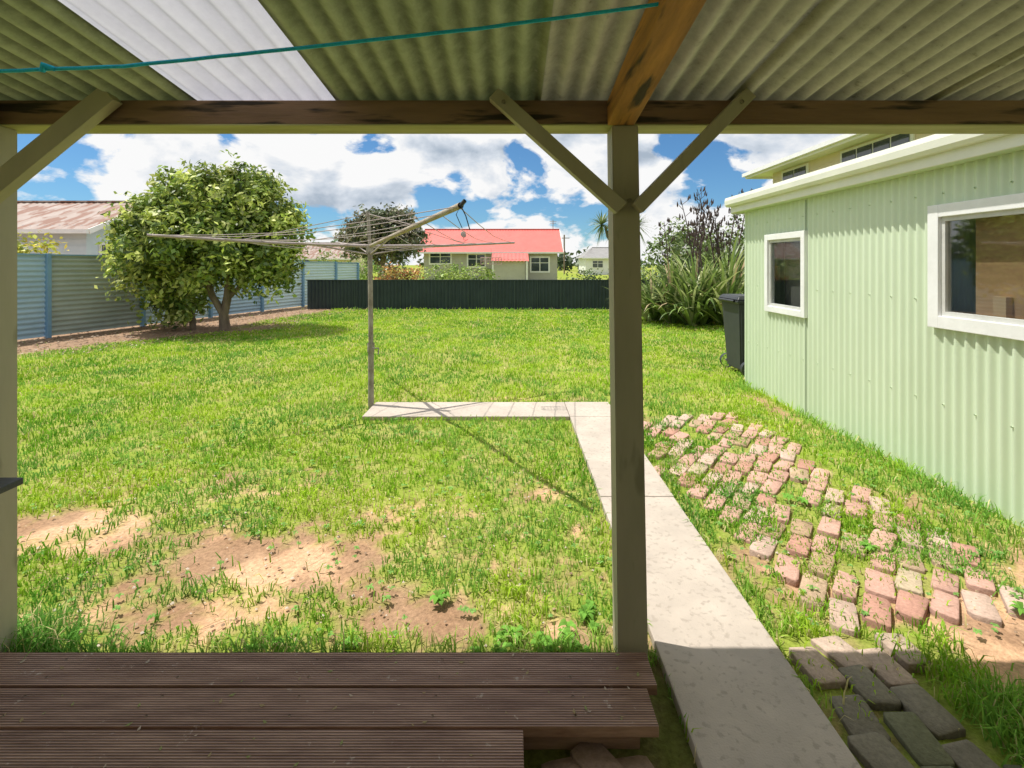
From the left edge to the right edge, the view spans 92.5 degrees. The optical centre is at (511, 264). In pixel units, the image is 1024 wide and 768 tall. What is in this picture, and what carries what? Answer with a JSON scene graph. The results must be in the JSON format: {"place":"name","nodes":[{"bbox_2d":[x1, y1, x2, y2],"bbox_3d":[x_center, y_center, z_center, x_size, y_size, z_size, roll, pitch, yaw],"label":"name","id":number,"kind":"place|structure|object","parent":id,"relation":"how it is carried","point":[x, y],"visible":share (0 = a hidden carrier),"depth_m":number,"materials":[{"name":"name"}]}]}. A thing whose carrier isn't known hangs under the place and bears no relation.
{"place":"outdoors","nodes":[
{"label":"outdoors","id":0,"kind":"place"},
{"bbox_2d":[17,228,116,254],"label":"walls","id":1,"kind":"structure","parent":0,"point":[90,242],"depth_m":16.00,"materials":[{"name":"beige paint"}]},
{"bbox_2d":[17,233,86,245],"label":"weatherboard laps","id":2,"kind":"object","parent":1,"relation":"attached to","point":[57,239],"visible":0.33,"depth_m":15.98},
{"bbox_2d":[17,202,132,228],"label":"roof front","id":3,"kind":"structure","parent":1,"relation":"on","point":[60,215],"depth_m":17.09,"materials":[{"name":"metal"}]},
{"bbox_2d":[17,229,88,232],"bbox_3d":[-20.450,-1.040,15.499,14.040,0.130,0.098,0,0,0],"label":"gutter","id":4,"kind":"object","parent":3,"relation":"attached to","point":[53,230],"visible":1,"depth_m":15.45,"materials":[{"name":"white paint"}]},
{"bbox_2d":[17,201,127,202],"bbox_3d":[-20.450,-2.370,18.600,14.000,0.060,0.240,0,0,0],"label":"ridge cap","id":5,"kind":"object","parent":3,"relation":"on","point":[69,201],"depth_m":18.48,"materials":[{"name":"metal"}]},
{"bbox_2d":[98,242,107,254],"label":"side window frames","id":6,"kind":"structure","parent":1,"relation":"attached to","point":[103,243],"depth_m":16.49,"materials":[{"name":"white paint"}]},
{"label":"gables","id":7,"kind":"object","parent":1,"relation":"on","visible":0},
{"bbox_2d":[88,206,156,233],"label":"barge boards","id":8,"kind":"object","parent":7,"relation":"attached to","point":[96,228],"visible":0.18,"depth_m":15.88,"materials":[{"name":"white paint"}]},
{"bbox_2d":[17,134,842,264],"label":"sky","id":9,"kind":"structure","parent":0,"point":[506,181],"materials":[{"name":"blue"}]},
{"bbox_2d":[424,254,556,279],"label":"walls","id":10,"kind":"structure","parent":0,"point":[458,259],"depth_m":40.00,"materials":[{"name":"beige paint"}]},
{"bbox_2d":[429,254,549,272],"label":"window frames","id":11,"kind":"structure","parent":10,"relation":"attached to","point":[539,262],"depth_m":39.95,"materials":[{"name":"white wood"}]},
{"bbox_2d":[430,254,547,270],"bbox_3d":[-1.850,-0.175,39.939,9.620,1.470,0.018,0,0,0],"label":"window glass","id":12,"kind":"object","parent":11,"relation":"in","point":[534,266],"visible":0.89,"depth_m":39.93,"materials":[{"name":"black glass"}]},
{"bbox_2d":[418,230,562,251],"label":"roof front","id":13,"kind":"structure","parent":10,"relation":"on","point":[537,240],"depth_m":41.24,"materials":[{"name":"metal"}]},
{"bbox_2d":[419,252,563,253],"bbox_3d":[-1.750,-0.925,39.499,11.840,0.130,0.098,0,0,0],"label":"gutter","id":14,"kind":"object","parent":13,"relation":"attached to","point":[490,252],"visible":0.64,"depth_m":39.45,"materials":[{"name":"white paint"}]},
{"bbox_2d":[424,266,556,271],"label":"weatherboard laps","id":15,"kind":"object","parent":10,"relation":"attached to","point":[475,271],"visible":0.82,"depth_m":39.98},
{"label":"roof back","id":16,"kind":"object","parent":10,"relation":"on","visible":0},
{"bbox_2d":[425,229,558,229],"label":"ridge cap","id":17,"kind":"object","parent":16,"relation":"on","point":[493,229],"visible":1,"depth_m":42.92,"materials":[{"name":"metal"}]},
{"bbox_2d":[494,259,524,279],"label":"porch walls","id":18,"kind":"structure","parent":0,"point":[509,270],"depth_m":38.20,"materials":[{"name":"beige paint"}]},
{"bbox_2d":[17,265,1023,767],"bbox_3d":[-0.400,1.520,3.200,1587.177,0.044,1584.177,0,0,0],"label":"ground","id":19,"kind":"structure","parent":0,"point":[667,747],"depth_m":2.77,"materials":[{"name":"green plant"}]},
{"bbox_2d":[17,232,68,253],"bbox_3d":[-11.685,0.108,11.553,2.046,1.869,1.741,0,0,0],"label":"golden shrub","id":20,"kind":"object","parent":19,"relation":"on","point":[20,249],"visible":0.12,"depth_m":11.63,"materials":[{"name":"yellow plant"}]},
{"bbox_2d":[17,253,358,339],"bbox_3d":[-9.050,0.660,11.736,0.115,1.780,18.670,0,0,16],"label":"corrugated side fence","id":21,"kind":"object","parent":19,"relation":"on","point":[58,294],"visible":0.4,"depth_m":10.75,"materials":[{"name":"blue metal"}]},
{"bbox_2d":[17,308,364,354],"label":"fallen leaves","id":22,"kind":"object","parent":19,"relation":"on","point":[76,348],"visible":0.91,"depth_m":10.63,"materials":[{"name":"brown plant"}]},
{"bbox_2d":[94,149,320,331],"bbox_3d":[-6.742,-0.509,11.098,4.568,4.240,3.488,0,0,0],"label":"broadleaf tree","id":23,"kind":"object","parent":19,"relation":"on","point":[175,275],"visible":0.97,"depth_m":10.51,"materials":[{"name":"green plant"}]},
{"bbox_2d":[17,512,578,641],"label":"dry twigs","id":24,"kind":"object","parent":19,"relation":"on","point":[302,568],"visible":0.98,"depth_m":2.39,"materials":[{"name":"brown wood"}]},
{"bbox_2d":[0,652,658,767],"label":"timber deck","id":25,"kind":"structure","parent":19,"relation":"on","point":[468,706],"depth_m":1.56,"materials":[{"name":"wood"}]},
{"bbox_2d":[0,477,22,493],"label":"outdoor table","id":26,"kind":"object","parent":25,"relation":"on","point":[7,483],"visible":1,"depth_m":1.71,"materials":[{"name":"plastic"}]},
{"bbox_2d":[4,651,638,767],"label":"leaf litter","id":27,"kind":"object","parent":25,"relation":"on","point":[264,721],"visible":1,"depth_m":1.57,"materials":[{"name":"brown plant"}]},
{"bbox_2d":[294,242,366,273],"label":"distant cottage","id":28,"kind":"structure","parent":19,"relation":"on","point":[312,252],"depth_m":52.64,"materials":[{"name":"beige paint"}]},
{"bbox_2d":[309,250,385,279],"bbox_3d":[-8.289,0.395,24.533,4.153,2.179,2.004,0,0,-28],"label":"shrub","id":29,"kind":"object","parent":19,"relation":"on","point":[364,276],"visible":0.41,"depth_m":24.58,"materials":[{"name":"green plant"}]},
{"bbox_2d":[333,202,431,277],"bbox_3d":[-8.623,-1.272,33.164,6.305,5.744,5.181,0,0,0],"label":"pohutukawa tree","id":30,"kind":"object","parent":19,"relation":"on","point":[410,237],"visible":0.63,"depth_m":31.99,"materials":[{"name":"green plant"}]},
{"bbox_2d":[374,260,424,279],"bbox_3d":[-4.814,0.668,21.016,2.522,1.686,1.540,0,0,0],"label":"flowering shrub","id":31,"kind":"object","parent":19,"relation":"on","point":[396,274],"visible":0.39,"depth_m":20.87,"materials":[{"name":"orange plant"}]},
{"bbox_2d":[411,258,500,279],"bbox_3d":[-2.664,0.627,22.036,4.423,1.783,2.118,0,0,0],"label":"hedge shrub","id":32,"kind":"object","parent":19,"relation":"on","point":[453,274],"visible":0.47,"depth_m":21.89,"materials":[{"name":"green plant"}]},
{"bbox_2d":[306,280,660,309],"bbox_3d":[0.180,1.018,16.350,14.040,1.005,0.160,0,0,0],"label":"dark corrugated fence","id":33,"kind":"object","parent":19,"relation":"on","point":[472,294],"visible":0.61,"depth_m":16.30,"materials":[{"name":"black metal"}]},
{"bbox_2d":[492,261,527,279],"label":"porch posts","id":34,"kind":"object","parent":19,"relation":"on","point":[526,269],"visible":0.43,"depth_m":37.95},
{"bbox_2d":[491,253,528,260],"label":"porch roof","id":35,"kind":"structure","parent":34,"relation":"on","point":[514,256],"depth_m":38.77,"materials":[{"name":"red metal"}]},
{"bbox_2d":[0,0,1023,656],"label":"veranda","id":36,"kind":"object","parent":19,"relation":"on","point":[708,70],"visible":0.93,"depth_m":1.74,"materials":[{"name":"paint"}]},
{"bbox_2d":[0,2,658,72],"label":"blue rope","id":37,"kind":"object","parent":36,"relation":"attached to","point":[44,67],"visible":0.95,"depth_m":1.20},
{"bbox_2d":[1,307,1023,767],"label":"lawn grass","id":38,"kind":"structure","parent":19,"relation":"on","point":[35,629],"depth_m":3.44,"materials":[{"name":"green plant"}]},
{"bbox_2d":[17,469,1023,652],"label":"soil crumbs","id":39,"kind":"object","parent":19,"relation":"on","point":[287,607],"visible":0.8,"depth_m":2.44,"materials":[{"name":"soil"}]},
{"bbox_2d":[18,410,1023,651],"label":"lawn weeds","id":40,"kind":"object","parent":19,"relation":"on","point":[438,596],"visible":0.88,"depth_m":2.25,"materials":[{"name":"green plant"}]},
{"bbox_2d":[331,233,720,271],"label":"distant trees","id":41,"kind":"object","parent":19,"relation":"on","point":[568,262],"visible":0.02,"depth_m":116.72,"materials":[{"name":"green plant"}]},
{"bbox_2d":[556,264,653,279],"bbox_3d":[3.762,0.589,19.283,4.142,1.837,1.784,0,0,17],"label":"garden shrub","id":42,"kind":"object","parent":19,"relation":"on","point":[644,274],"visible":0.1,"depth_m":19.35,"materials":[{"name":"green plant"}]},
{"bbox_2d":[588,211,649,245],"bbox_3d":[4.563,-0.364,20.980,3.198,3.937,1.744,0,0,0],"label":"cabbage tree","id":43,"kind":"object","parent":19,"relation":"on","point":[602,225],"visible":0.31,"depth_m":20.87,"materials":[{"name":"green plant"}]},
{"bbox_2d":[605,187,752,325],"bbox_3d":[5.175,-0.271,12.775,5.634,3.544,5.034,0,0,0],"label":"flax bush","id":44,"kind":"object","parent":19,"relation":"on","point":[691,298],"visible":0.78,"depth_m":12.17,"materials":[{"name":"green plant"}]},
{"bbox_2d":[643,214,744,279],"bbox_3d":[7.365,-0.235,17.570,5.372,3.530,3.932,0,0,0],"label":"tall shrub","id":45,"kind":"object","parent":19,"relation":"on","point":[678,238],"visible":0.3,"depth_m":17.42,"materials":[{"name":"green plant"}]},
{"bbox_2d":[718,294,744,374],"bbox_3d":[3.296,0.965,6.840,0.624,1.070,0.720,0,0,0],"label":"wheelie bin","id":46,"kind":"object","parent":19,"relation":"on","point":[733,306],"visible":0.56,"depth_m":6.75,"materials":[{"name":"plastic"}]},
{"bbox_2d":[541,633,1021,767],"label":"stone pavers","id":47,"kind":"object","parent":19,"relation":"on","point":[922,724],"visible":0.93,"depth_m":1.62,"materials":[{"name":"stone"}]},
{"bbox_2d":[644,412,1023,637],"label":"brick paving","id":48,"kind":"structure","parent":19,"relation":"on","point":[986,612],"depth_m":2.61,"materials":[{"name":"red brick"}]},
{"bbox_2d":[773,134,933,183],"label":"walls","id":49,"kind":"structure","parent":19,"relation":"on","point":[823,160],"depth_m":14.06,"materials":[{"name":"beige paint"}]},
{"bbox_2d":[754,134,885,176],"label":"soffit","id":50,"kind":"structure","parent":49,"relation":"on","point":[830,151],"depth_m":13.87,"materials":[{"name":"beige paint"}]},
{"bbox_2d":[745,134,869,178],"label":"fascia","id":51,"kind":"structure","parent":50,"relation":"attached to","point":[812,153],"depth_m":14.00,"materials":[{"name":"beige paint"}]},
{"bbox_3d":[13.450,-3.910,11.500,10.300,1.380,12.200,0,0,0],"label":"roof","id":52,"kind":"object","parent":51,"relation":"on","visible":0},
{"bbox_2d":[742,134,858,176],"bbox_3d":[8.309,-3.180,11.525,0.098,0.120,12.150,0,0,0],"label":"gutter","id":53,"kind":"object","parent":52,"relation":"attached to","point":[840,138],"visible":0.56,"depth_m":13.93,"materials":[{"name":"white paint"}]},
{"bbox_2d":[782,134,914,180],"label":"window frames","id":54,"kind":"structure","parent":49,"relation":"attached to","point":[912,137],"depth_m":12.73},
{"bbox_2d":[783,134,909,180],"bbox_3d":[8.944,-2.700,11.850,0.018,0.600,8.640,0,0,0],"label":"window glass","id":55,"kind":"object","parent":54,"relation":"in","point":[896,140],"visible":0.27,"depth_m":12.31,"materials":[{"name":"glass"}]},
{"bbox_2d":[724,134,1023,527],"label":"corrugated shed","id":56,"kind":"structure","parent":19,"relation":"on","point":[884,299],"depth_m":3.67,"materials":[{"name":"green paint"}]},
{"bbox_2d":[764,230,807,317],"bbox_3d":[2.937,0.100,5.240,0.086,0.870,0.770,0,0,0],"label":"small window frame","id":57,"kind":"structure","parent":56,"relation":"in","point":[803,235],"depth_m":4.97,"materials":[{"name":"white paint"}]},
{"bbox_2d":[927,193,1023,340],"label":"large window frame","id":58,"kind":"structure","parent":56,"relation":"in","point":[1013,201],"depth_m":3.22,"materials":[{"name":"white paint"}]},
{"bbox_2d":[564,235,564,273],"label":"utility pole","id":59,"kind":"object","parent":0,"point":[564,254],"visible":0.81,"depth_m":74.90,"materials":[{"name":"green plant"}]},
{"bbox_2d":[579,256,608,274],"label":"walls","id":60,"kind":"structure","parent":0,"point":[587,263],"depth_m":70.00,"materials":[{"name":"white paint"}]},
{"bbox_2d":[583,248,608,257],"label":"roof front","id":61,"kind":"structure","parent":60,"relation":"on","point":[597,252],"depth_m":71.14,"materials":[{"name":"grey metal"}]},
{"bbox_2d":[577,248,590,257],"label":"roof hips","id":62,"kind":"object","parent":61,"relation":"on","point":[582,255],"visible":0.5,"depth_m":73.51,"materials":[{"name":"grey metal"}]},
{"bbox_2d":[592,260,603,267],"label":"window frames","id":63,"kind":"structure","parent":60,"relation":"attached to","point":[597,263],"depth_m":69.95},
{"bbox_2d":[593,261,602,266],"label":"window glass","id":64,"kind":"object","parent":63,"relation":"in","point":[597,265],"visible":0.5,"depth_m":69.93,"materials":[{"name":"glass"}]},
{"bbox_2d":[362,402,860,767],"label":"concrete path","id":65,"kind":"structure","parent":0,"point":[741,698],"depth_m":1.93,"materials":[{"name":"grey concrete"}]},
{"bbox_2d":[147,199,514,408],"bbox_3d":[-1.343,0.500,5.000,3.071,2.100,2.908,0,0,16],"label":"rotary clothesline","id":66,"kind":"object","parent":65,"relation":"on","point":[370,253],"visible":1,"depth_m":4.93,"materials":[{"name":"metal"}]}
]}

